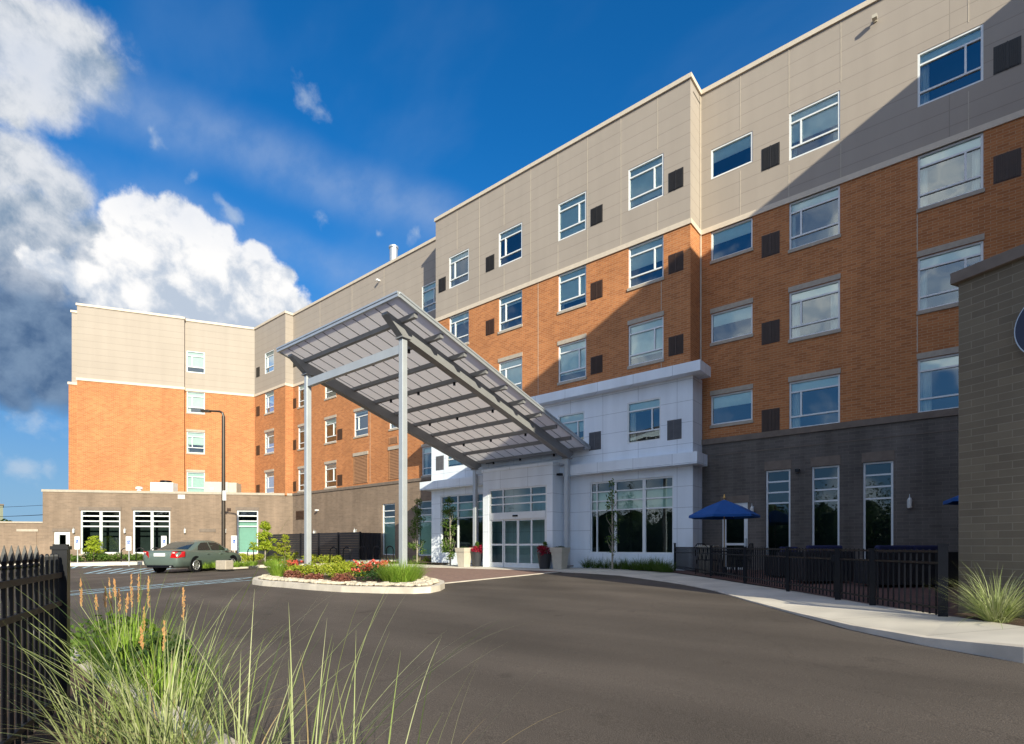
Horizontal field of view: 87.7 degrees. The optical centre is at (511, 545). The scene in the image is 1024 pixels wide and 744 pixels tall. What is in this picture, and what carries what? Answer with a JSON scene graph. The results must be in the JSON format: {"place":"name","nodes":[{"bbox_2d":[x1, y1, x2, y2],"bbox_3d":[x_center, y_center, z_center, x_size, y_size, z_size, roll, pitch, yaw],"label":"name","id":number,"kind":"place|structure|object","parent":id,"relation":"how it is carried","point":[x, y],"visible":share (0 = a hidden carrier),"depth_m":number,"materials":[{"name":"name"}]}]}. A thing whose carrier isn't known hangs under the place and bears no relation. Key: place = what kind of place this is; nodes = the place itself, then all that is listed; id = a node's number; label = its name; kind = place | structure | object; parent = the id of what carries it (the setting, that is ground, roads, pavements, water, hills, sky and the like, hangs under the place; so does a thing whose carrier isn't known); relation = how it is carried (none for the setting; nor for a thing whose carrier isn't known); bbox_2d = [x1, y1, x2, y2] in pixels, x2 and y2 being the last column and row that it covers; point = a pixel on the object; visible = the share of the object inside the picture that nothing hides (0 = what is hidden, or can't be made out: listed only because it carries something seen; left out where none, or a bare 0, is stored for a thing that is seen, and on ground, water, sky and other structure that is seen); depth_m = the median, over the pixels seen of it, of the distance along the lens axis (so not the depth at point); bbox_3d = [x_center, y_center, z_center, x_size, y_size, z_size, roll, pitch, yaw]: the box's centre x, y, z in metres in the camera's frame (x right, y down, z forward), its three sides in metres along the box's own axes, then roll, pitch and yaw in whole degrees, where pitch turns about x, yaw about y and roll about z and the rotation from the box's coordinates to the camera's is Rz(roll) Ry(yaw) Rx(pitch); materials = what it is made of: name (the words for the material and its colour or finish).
{"place":"outdoors","nodes":[
{"label":"outdoors","id":0,"kind":"place"},
{"bbox_2d":[0,558,398,566],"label":"sidewalk","id":1,"kind":"structure","parent":0,"point":[104,563],"depth_m":33.30,"materials":[{"name":"concrete"}]},
{"bbox_2d":[78,560,142,561],"bbox_3d":[-22.444,0.971,36.451,13.389,0.239,1.480,0,0,-10],"label":"planting bed","id":2,"kind":"object","parent":1,"relation":"on","point":[99,561],"depth_m":35.41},
{"bbox_2d":[81,535,105,560],"bbox_3d":[-27.755,0.256,35.452,1.417,1.848,1.573,0,0,-32],"label":"young tree","id":3,"kind":"object","parent":2,"relation":"on","point":[92,546],"visible":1,"depth_m":35.30,"materials":[{"name":"green plant"}]},
{"bbox_2d":[391,561,438,562],"bbox_3d":[-10.622,0.916,33.015,19.700,0.127,1.780,0,0,39],"label":"planting bed","id":4,"kind":"object","parent":1,"relation":"on","point":[420,561],"visible":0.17,"depth_m":28.68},
{"bbox_2d":[407,498,426,561],"bbox_3d":[-4.972,-0.707,27.763,1.057,3.539,0.908,0,0,39],"label":"columnar tree","id":5,"kind":"object","parent":4,"relation":"on","point":[417,518],"visible":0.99,"depth_m":27.70,"materials":[{"name":"green plant"}]},
{"bbox_2d":[0,0,865,521],"label":"sky","id":6,"kind":"structure","parent":0,"point":[233,162],"materials":[{"name":"blue"}]},
{"bbox_2d":[416,567,556,581],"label":"paver driveway","id":7,"kind":"structure","parent":0,"point":[453,574],"depth_m":19.59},
{"bbox_2d":[0,562,1023,743],"bbox_3d":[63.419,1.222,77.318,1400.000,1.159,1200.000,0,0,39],"label":"ground","id":8,"kind":"structure","parent":0,"point":[608,659],"depth_m":5.14,"materials":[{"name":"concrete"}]},
{"bbox_2d":[0,633,185,743],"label":"foreground bed","id":9,"kind":"object","parent":8,"relation":"on","point":[48,736],"depth_m":3.62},
{"bbox_2d":[0,544,71,743],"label":"spear top fence","id":10,"kind":"object","parent":9,"relation":"on","point":[55,577],"visible":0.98,"depth_m":3.19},
{"bbox_2d":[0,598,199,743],"bbox_3d":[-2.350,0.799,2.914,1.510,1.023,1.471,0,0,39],"label":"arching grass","id":11,"kind":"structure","parent":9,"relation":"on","point":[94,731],"depth_m":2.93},
{"bbox_2d":[70,610,161,663],"bbox_3d":[-3.981,0.927,5.304,0.870,0.541,0.881,0,0,39],"label":"shrub","id":12,"kind":"object","parent":9,"relation":"on","point":[128,622],"visible":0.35,"depth_m":5.21,"materials":[{"name":"green plant"}]},
{"bbox_2d":[70,571,189,684],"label":"feather reed grass","id":13,"kind":"object","parent":9,"relation":"on","point":[141,632],"depth_m":4.58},
{"bbox_2d":[100,631,197,685],"bbox_3d":[-3.050,0.957,4.510,0.739,0.461,0.703,0,0,39],"label":"shrub","id":14,"kind":"object","parent":9,"relation":"on","point":[171,646],"visible":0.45,"depth_m":4.37,"materials":[{"name":"green plant"}]},
{"bbox_2d":[60,619,249,711],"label":"arching grass","id":15,"kind":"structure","parent":9,"relation":"on","point":[158,688],"depth_m":3.74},
{"bbox_2d":[0,511,375,743],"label":"arching grass","id":16,"kind":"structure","parent":9,"relation":"on","point":[137,725],"depth_m":2.82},
{"bbox_2d":[5,589,407,743],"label":"arching grass","id":17,"kind":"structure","parent":9,"relation":"on","point":[276,741],"depth_m":2.67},
{"bbox_2d":[58,587,513,743],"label":"arching grass","id":18,"kind":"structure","parent":9,"relation":"on","point":[291,720],"depth_m":2.48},
{"bbox_2d":[258,631,567,743],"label":"arching grass","id":19,"kind":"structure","parent":9,"relation":"on","point":[393,709],"depth_m":2.35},
{"bbox_2d":[44,629,237,743],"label":"foreground curb","id":20,"kind":"structure","parent":8,"relation":"on","point":[177,716],"depth_m":3.50,"materials":[{"name":"concrete"}]},
{"bbox_2d":[70,565,251,594],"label":"parking markings","id":21,"kind":"object","parent":8,"relation":"on","point":[144,585],"visible":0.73,"depth_m":17.96,"materials":[{"name":"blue paint"}]},
{"bbox_2d":[143,540,240,572],"bbox_3d":[-14.799,0.486,25.073,2.014,1.488,4.840,0,0,4],"label":"parked car","id":22,"kind":"object","parent":8,"relation":"on","point":[192,555],"visible":0.83,"depth_m":23.63,"materials":[{"name":"grey paint"}]},
{"bbox_2d":[201,560,359,569],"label":"island curb","id":23,"kind":"structure","parent":8,"relation":"on","point":[256,566],"depth_m":26.81,"materials":[{"name":"concrete"}]},
{"bbox_2d":[254,560,318,564],"bbox_3d":[-14.527,0.978,29.660,11.387,0.133,6.825,0,0,39],"label":"island bed","id":24,"kind":"object","parent":23,"relation":"on","point":[259,562],"visible":0.25,"depth_m":29.58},
{"bbox_2d":[201,410,225,547],"bbox_3d":[-15.456,-2.983,27.737,1.340,8.118,0.429,0,0,0],"label":"lamp post","id":25,"kind":"object","parent":24,"relation":"on","point":[223,523],"visible":0.77,"depth_m":27.66,"materials":[{"name":"brown metal"}]},
{"bbox_2d":[249,521,276,561],"bbox_3d":[-13.002,-0.090,27.833,1.349,2.448,1.333,0,0,-14],"label":"young tree","id":26,"kind":"object","parent":24,"relation":"on","point":[265,545],"visible":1,"depth_m":27.78,"materials":[{"name":"green plant"}]},
{"bbox_2d":[273,534,298,560],"bbox_3d":[-11.980,0.262,28.249,1.184,1.710,0.910,0,0,15],"label":"young tree","id":27,"kind":"object","parent":24,"relation":"on","point":[285,548],"visible":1,"depth_m":28.16,"materials":[{"name":"green plant"}]},
{"bbox_2d":[258,532,380,559],"bbox_3d":[-13.192,0.150,34.926,13.020,1.851,1.475,0,0,39],"label":"screen fence","id":28,"kind":"object","parent":8,"relation":"on","point":[354,542],"visible":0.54,"depth_m":31.61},
{"bbox_2d":[252,576,444,593],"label":"island curb","id":29,"kind":"structure","parent":8,"relation":"on","point":[439,586],"depth_m":13.13,"materials":[{"name":"concrete"}]},
{"bbox_2d":[258,575,435,586],"bbox_3d":[-4.984,0.988,15.880,8.525,0.073,3.147,0,0,39],"label":"island bed","id":30,"kind":"object","parent":29,"relation":"on","point":[326,577],"visible":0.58,"depth_m":15.28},
{"bbox_2d":[261,556,292,576],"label":"fountain grass","id":31,"kind":"object","parent":30,"relation":"on","point":[277,568],"depth_m":16.95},
{"bbox_2d":[320,560,351,577],"bbox_3d":[-5.378,0.766,16.216,1.004,0.632,1.164,0,0,-23],"label":"lime shrub","id":32,"kind":"object","parent":30,"relation":"on","point":[332,569],"visible":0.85,"depth_m":16.12,"materials":[{"name":"yellow plant"}]},
{"bbox_2d":[259,572,439,586],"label":"river stones","id":33,"kind":"object","parent":30,"relation":"on","point":[425,581],"visible":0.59,"depth_m":13.74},
{"bbox_2d":[350,560,382,580],"bbox_3d":[-4.026,0.720,14.877,0.997,0.673,0.802,0,0,5],"label":"rose bush","id":34,"kind":"object","parent":30,"relation":"on","point":[364,568],"visible":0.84,"depth_m":14.80,"materials":[{"name":"pink plant"}]},
{"bbox_2d":[369,558,434,582],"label":"fountain grass","id":35,"kind":"object","parent":30,"relation":"on","point":[396,573],"depth_m":14.09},
{"bbox_2d":[276,291,590,574],"bbox_3d":[-2.397,-2.713,19.769,6.470,7.917,9.760,0,0,39],"label":"entrance canopy","id":36,"kind":"object","parent":8,"relation":"on","point":[403,363],"visible":0.91,"depth_m":18.31,"materials":[{"name":"metal"}]},
{"bbox_2d":[440,496,458,565],"bbox_3d":[-2.995,-0.658,25.565,0.901,3.427,1.117,0,0,0],"label":"columnar tree","id":37,"kind":"object","parent":8,"relation":"on","point":[449,548],"visible":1,"depth_m":25.54,"materials":[{"name":"green plant"}]},
{"bbox_2d":[376,562,630,571],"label":"entrance walk","id":38,"kind":"structure","parent":8,"relation":"on","point":[506,568],"depth_m":22.15,"materials":[{"name":"concrete"}]},
{"bbox_2d":[455,546,472,566],"bbox_3d":[-2.186,0.508,24.286,0.600,0.926,0.600,0,0,39],"label":"square planter","id":39,"kind":"object","parent":38,"relation":"on","point":[463,554],"visible":1,"depth_m":24.11,"materials":[{"name":"beige concrete"}]},
{"bbox_2d":[469,541,482,566],"bbox_3d":[-1.629,0.379,24.333,0.761,1.166,0.749,0,0,15],"label":"flower pot","id":40,"kind":"object","parent":38,"relation":"on","point":[476,558],"visible":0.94,"depth_m":24.15,"materials":[{"name":"grey ceramic"}]},
{"bbox_2d":[537,541,551,568],"bbox_3d":[1.285,0.393,21.597,0.765,1.108,0.800,0,0,39],"label":"flower pot","id":41,"kind":"object","parent":38,"relation":"on","point":[544,559],"visible":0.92,"depth_m":21.34,"materials":[{"name":"black ceramic"}]},
{"bbox_2d":[549,546,570,568],"bbox_3d":[1.906,0.473,21.176,0.600,0.939,0.600,0,0,39],"label":"square planter","id":42,"kind":"object","parent":38,"relation":"on","point":[559,554],"visible":1,"depth_m":21.01,"materials":[{"name":"beige concrete"}]},
{"bbox_2d":[0,0,1023,571],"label":"hotel building","id":43,"kind":"structure","parent":8,"relation":"on","point":[676,304],"depth_m":19.56,"materials":[{"name":"orange brick"}]},
{"bbox_2d":[18,531,36,554],"bbox_3d":[-32.419,0.447,35.693,1.059,2.746,0.029,0,0,-10],"label":"flush door","id":44,"kind":"structure","parent":43,"relation":"in","point":[26,538],"depth_m":35.68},
{"bbox_2d":[52,528,70,545],"bbox_3d":[-30.225,-0.030,35.852,1.106,2.202,0.145,0,0,-10],"label":"service door","id":45,"kind":"structure","parent":43,"relation":"in","point":[57,531],"depth_m":35.82,"materials":[{"name":"white metal"}]},
{"bbox_2d":[79,507,121,554],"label":"window","id":46,"kind":"structure","parent":43,"relation":"in","point":[83,509],"depth_m":36.27,"materials":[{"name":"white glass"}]},
{"bbox_2d":[131,507,170,554],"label":"window","id":47,"kind":"structure","parent":43,"relation":"in","point":[135,509],"depth_m":36.82,"materials":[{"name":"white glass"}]},
{"bbox_2d":[150,480,177,490],"bbox_3d":[-24.576,-4.006,37.674,1.440,1.132,0.849,0,0,-10],"label":"rooftop fan unit","id":48,"kind":"object","parent":43,"relation":"on","point":[164,485],"visible":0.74,"depth_m":37.34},
{"bbox_2d":[186,469,204,491],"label":"window","id":49,"kind":"structure","parent":43,"relation":"in","point":[195,478],"depth_m":39.88,"materials":[{"name":"green glass"}]},
{"bbox_2d":[186,429,204,454],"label":"window","id":50,"kind":"structure","parent":43,"relation":"in","point":[194,437],"depth_m":39.87,"materials":[{"name":"clear glass"}]},
{"bbox_2d":[186,391,204,414],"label":"window","id":51,"kind":"structure","parent":43,"relation":"in","point":[194,399],"depth_m":39.88,"materials":[{"name":"clear glass"}]},
{"bbox_2d":[187,351,204,373],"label":"window","id":52,"kind":"structure","parent":43,"relation":"in","point":[194,359],"depth_m":39.89,"materials":[{"name":"clear glass"}]},
{"bbox_2d":[204,482,240,492],"bbox_3d":[-21.021,-3.994,38.799,2.150,1.107,1.212,0,0,-10],"label":"rooftop air handler","id":53,"kind":"object","parent":43,"relation":"on","point":[217,487],"visible":0.59,"depth_m":38.22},
{"bbox_2d":[235,507,258,554],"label":"window","id":54,"kind":"structure","parent":43,"relation":"in","point":[246,531],"depth_m":38.01,"materials":[{"name":"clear glass"}]},
{"bbox_2d":[264,428,273,454],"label":"window","id":55,"kind":"structure","parent":43,"relation":"in","point":[269,436],"depth_m":39.92,"materials":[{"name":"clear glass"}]},
{"bbox_2d":[324,460,336,488],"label":"window","id":56,"kind":"structure","parent":43,"relation":"in","point":[328,466],"depth_m":35.79,"materials":[{"name":"clear glass"}]},
{"bbox_2d":[324,415,336,444],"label":"window","id":57,"kind":"structure","parent":43,"relation":"in","point":[330,421],"depth_m":35.71,"materials":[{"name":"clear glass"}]},
{"bbox_2d":[353,407,367,438],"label":"window","id":58,"kind":"structure","parent":43,"relation":"in","point":[358,409],"depth_m":33.66,"materials":[{"name":"clear glass"}]},
{"bbox_2d":[383,503,394,554],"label":"window","id":59,"kind":"structure","parent":43,"relation":"in","point":[388,523],"depth_m":31.71,"materials":[{"name":"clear glass"}]},
{"bbox_2d":[418,500,430,555],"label":"window","id":60,"kind":"structure","parent":43,"relation":"in","point":[426,525],"depth_m":29.60,"materials":[{"name":"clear glass"}]},
{"bbox_2d":[421,444,430,477],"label":"window","id":61,"kind":"structure","parent":43,"relation":"in","point":[426,450],"depth_m":29.80,"materials":[{"name":"clear glass"}]},
{"bbox_2d":[422,280,435,312],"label":"window","id":62,"kind":"structure","parent":43,"relation":"in","point":[429,290],"depth_m":29.57,"materials":[{"name":"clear glass"}]},
{"bbox_2d":[449,248,468,288],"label":"window","id":63,"kind":"structure","parent":43,"relation":"in","point":[464,254],"depth_m":26.58,"materials":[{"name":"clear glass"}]},
{"bbox_2d":[450,310,468,344],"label":"window","id":64,"kind":"structure","parent":43,"relation":"in","point":[463,317],"depth_m":26.51,"materials":[{"name":"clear glass"}]},
{"bbox_2d":[441,493,482,553],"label":"window","id":65,"kind":"structure","parent":43,"relation":"in","point":[464,509],"depth_m":26.38,"materials":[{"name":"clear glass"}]},
{"bbox_2d":[491,519,503,566],"bbox_3d":[-0.648,-0.070,23.544,0.723,2.120,0.045,0,0,39],"label":"sliding door","id":66,"kind":"structure","parent":43,"relation":"in","point":[493,564],"depth_m":23.42,"materials":[{"name":"white glass"}]},
{"bbox_2d":[498,352,521,389],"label":"window","id":67,"kind":"structure","parent":43,"relation":"in","point":[511,369],"depth_m":24.30,"materials":[{"name":"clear glass"}]},
{"bbox_2d":[498,290,522,334],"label":"window","id":68,"kind":"structure","parent":43,"relation":"in","point":[516,297],"depth_m":24.47,"materials":[{"name":"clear glass"}]},
{"bbox_2d":[499,222,521,266],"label":"window","id":69,"kind":"structure","parent":43,"relation":"in","point":[516,229],"depth_m":24.41,"materials":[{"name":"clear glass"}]},
{"bbox_2d":[504,519,517,567],"bbox_3d":[-0.037,-0.070,23.094,0.778,2.120,0.045,0,0,39],"label":"sliding door","id":70,"kind":"structure","parent":43,"relation":"in","point":[505,564],"depth_m":23.16,"materials":[{"name":"white glass"}]},
{"bbox_2d":[518,518,530,567],"bbox_3d":[0.554,-0.070,22.610,0.733,2.120,0.045,0,0,39],"label":"sliding door","id":71,"kind":"structure","parent":43,"relation":"in","point":[520,565],"depth_m":22.77,"materials":[{"name":"white glass"}]},
{"bbox_2d":[531,518,545,567],"bbox_3d":[1.108,-0.070,22.103,0.750,2.120,0.045,0,0,39],"label":"sliding door","id":72,"kind":"structure","parent":43,"relation":"in","point":[533,565],"depth_m":22.28,"materials":[{"name":"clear glass"}]},
{"bbox_2d":[558,411,584,440],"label":"window","id":73,"kind":"structure","parent":43,"relation":"in","point":[575,422],"depth_m":22.12,"materials":[{"name":"clear glass"}]},
{"bbox_2d":[557,333,586,385],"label":"window","id":74,"kind":"structure","parent":43,"relation":"in","point":[572,356],"depth_m":22.25,"materials":[{"name":"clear glass"}]},
{"bbox_2d":[557,265,586,314],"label":"window","id":75,"kind":"structure","parent":43,"relation":"in","point":[572,284],"depth_m":22.29,"materials":[{"name":"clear glass"}]},
{"bbox_2d":[558,191,585,240],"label":"window","id":76,"kind":"structure","parent":43,"relation":"in","point":[571,212],"depth_m":22.29,"materials":[{"name":"clear glass"}]},
{"bbox_2d":[591,476,672,553],"bbox_3d":[4.569,-1.105,20.532,3.495,2.850,0.125,0,0,39],"label":"window","id":77,"kind":"structure","parent":43,"relation":"in","point":[644,498],"depth_m":20.42,"materials":[{"name":"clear glass"}]},
{"bbox_2d":[627,397,660,443],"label":"window","id":78,"kind":"structure","parent":43,"relation":"in","point":[654,403],"depth_m":20.25,"materials":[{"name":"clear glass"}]},
{"bbox_2d":[627,311,663,369],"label":"window","id":79,"kind":"structure","parent":43,"relation":"in","point":[646,337],"depth_m":20.18,"materials":[{"name":"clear glass"}]},
{"bbox_2d":[627,235,663,291],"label":"window","id":80,"kind":"structure","parent":43,"relation":"in","point":[649,252],"depth_m":20.19,"materials":[{"name":"clear glass"}]},
{"bbox_2d":[628,153,662,210],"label":"window","id":81,"kind":"structure","parent":43,"relation":"in","point":[645,180],"depth_m":20.18,"materials":[{"name":"clear glass"}]},
{"bbox_2d":[710,384,752,428],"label":"window","id":82,"kind":"structure","parent":43,"relation":"in","point":[741,397],"depth_m":19.11,"materials":[{"name":"clear glass"}]},
{"bbox_2d":[710,297,752,346],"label":"window","id":83,"kind":"structure","parent":43,"relation":"in","point":[746,311],"depth_m":19.11,"materials":[{"name":"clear glass"}]},
{"bbox_2d":[710,217,752,264],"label":"window","id":84,"kind":"structure","parent":43,"relation":"in","point":[744,227],"depth_m":19.13,"materials":[{"name":"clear glass"}]},
{"bbox_2d":[711,131,752,178],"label":"window","id":85,"kind":"structure","parent":43,"relation":"in","point":[739,144],"depth_m":19.12,"materials":[{"name":"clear glass"}]},
{"bbox_2d":[721,495,748,569],"bbox_3d":[7.906,-0.375,18.897,0.972,2.750,0.130,0,0,39],"label":"patio door","id":86,"kind":"structure","parent":43,"relation":"in","point":[738,500],"depth_m":18.79,"materials":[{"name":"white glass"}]},
{"bbox_2d":[765,460,790,554],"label":"window","id":87,"kind":"structure","parent":43,"relation":"in","point":[774,466],"depth_m":18.07,"materials":[{"name":"clear glass"}]},
{"bbox_2d":[788,368,840,428],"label":"window","id":88,"kind":"structure","parent":43,"relation":"in","point":[796,388],"depth_m":17.59,"materials":[{"name":"clear glass"}]},
{"bbox_2d":[788,273,840,342],"bbox_3d":[9.905,-7.700,17.470,1.527,1.860,0.259,0,0,39],"label":"window","id":89,"kind":"structure","parent":43,"relation":"in","point":[832,288],"depth_m":17.46,"materials":[{"name":"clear glass"}]},
{"bbox_2d":[788,185,840,253],"bbox_3d":[9.905,-10.615,17.470,1.527,1.690,0.259,0,0,39],"label":"window","id":90,"kind":"structure","parent":43,"relation":"in","point":[832,194],"depth_m":17.53,"materials":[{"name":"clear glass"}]},
{"bbox_2d":[789,91,839,160],"bbox_3d":[9.915,-13.670,17.482,1.467,1.580,0.179,0,0,39],"label":"window","id":91,"kind":"structure","parent":43,"relation":"in","point":[823,114],"depth_m":17.47,"materials":[{"name":"clear glass"}]},
{"bbox_2d":[811,455,840,544],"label":"window","id":92,"kind":"structure","parent":43,"relation":"in","point":[835,460],"depth_m":17.18,"materials":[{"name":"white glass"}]},
{"bbox_2d":[862,450,894,558],"bbox_3d":[11.161,-1.115,16.257,0.824,3.470,0.165,0,0,39],"label":"window","id":93,"kind":"structure","parent":43,"relation":"in","point":[882,456],"depth_m":16.26,"materials":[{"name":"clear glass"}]},
{"bbox_2d":[917,346,958,412],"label":"window","id":94,"kind":"structure","parent":43,"relation":"in","point":[925,367],"depth_m":15.60,"materials":[{"name":"white glass"}]},
{"bbox_2d":[916,233,983,314],"bbox_3d":[12.552,-7.700,15.300,1.513,1.860,0.259,0,0,39],"label":"window","id":95,"kind":"structure","parent":43,"relation":"in","point":[972,250],"depth_m":15.37,"materials":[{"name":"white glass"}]},
{"bbox_2d":[916,133,984,213],"bbox_3d":[12.552,-10.615,15.300,1.513,1.690,0.259,0,0,39],"label":"window","id":96,"kind":"structure","parent":43,"relation":"in","point":[973,144],"depth_m":15.23,"materials":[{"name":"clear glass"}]},
{"bbox_2d":[918,24,982,106],"bbox_3d":[12.561,-13.670,15.311,1.453,1.580,0.179,0,0,39],"label":"window","id":97,"kind":"structure","parent":43,"relation":"in","point":[974,35],"depth_m":15.34,"materials":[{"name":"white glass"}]},
{"bbox_2d":[605,478,620,569],"bbox_3d":[3.793,-0.770,20.213,0.579,3.561,0.750,0,0,25],"label":"columnar tree","id":98,"kind":"object","parent":8,"relation":"on","point":[612,502],"visible":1,"depth_m":20.16,"materials":[{"name":"green plant"}]},
{"bbox_2d":[565,572,1023,662],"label":"curb","id":99,"kind":"structure","parent":8,"relation":"on","point":[1009,652],"depth_m":5.77,"materials":[{"name":"concrete"}]},
{"bbox_2d":[674,543,948,616],"bbox_3d":[5.876,0.509,13.284,0.188,1.194,12.140,0,0,0],"label":"patio fence","id":100,"kind":"object","parent":8,"relation":"on","point":[836,558],"visible":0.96,"depth_m":9.63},
{"bbox_2d":[950,244,1023,616],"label":"annex block","id":101,"kind":"structure","parent":8,"relation":"on","point":[991,435],"depth_m":7.21,"materials":[{"name":"brick"}]},
{"bbox_2d":[1014,308,1023,351],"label":"wall sign","id":102,"kind":"object","parent":101,"relation":"attached to","point":[1019,332],"visible":1,"depth_m":6.82,"materials":[{"name":"metal"}]},
{"bbox_2d":[954,613,1023,626],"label":"planting bed","id":103,"kind":"object","parent":8,"relation":"on","point":[1018,622],"visible":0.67,"depth_m":6.77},
{"bbox_2d":[934,562,1023,628],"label":"arching grass","id":104,"kind":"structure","parent":103,"relation":"on","point":[995,609],"depth_m":6.52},
{"bbox_2d":[765,547,801,576],"bbox_3d":[7.798,0.455,15.200,0.800,0.830,0.800,0,0,0],"label":"patio chair","id":105,"kind":"object","parent":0,"point":[780,562],"visible":0.34,"depth_m":14.81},
{"bbox_2d":[564,570,1023,644],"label":"sidewalk","id":106,"kind":"structure","parent":0,"point":[896,619],"depth_m":7.98,"materials":[{"name":"concrete"}]},
{"bbox_2d":[676,569,981,620],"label":"patio paving","id":107,"kind":"structure","parent":0,"point":[953,607],"depth_m":10.90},
{"bbox_2d":[689,494,760,574],"bbox_3d":[6.448,-0.327,16.200,2.090,2.453,1.810,0,0,8],"label":"patio umbrella","id":108,"kind":"object","parent":107,"relation":"on","point":[724,509],"visible":0.82,"depth_m":15.84,"materials":[{"name":"blue fabric"}]},
{"bbox_2d":[792,545,852,581],"bbox_3d":[7.630,0.435,13.200,1.150,0.870,0.800,0,0,0],"label":"wicker armchair","id":109,"kind":"object","parent":107,"relation":"on","point":[828,553],"visible":0.48,"depth_m":12.80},
{"bbox_2d":[855,545,958,584],"bbox_3d":[8.856,0.435,12.000,1.850,0.870,0.800,0,0,0],"label":"wicker sofa","id":110,"kind":"object","parent":107,"relation":"on","point":[953,563],"visible":0.59,"depth_m":11.60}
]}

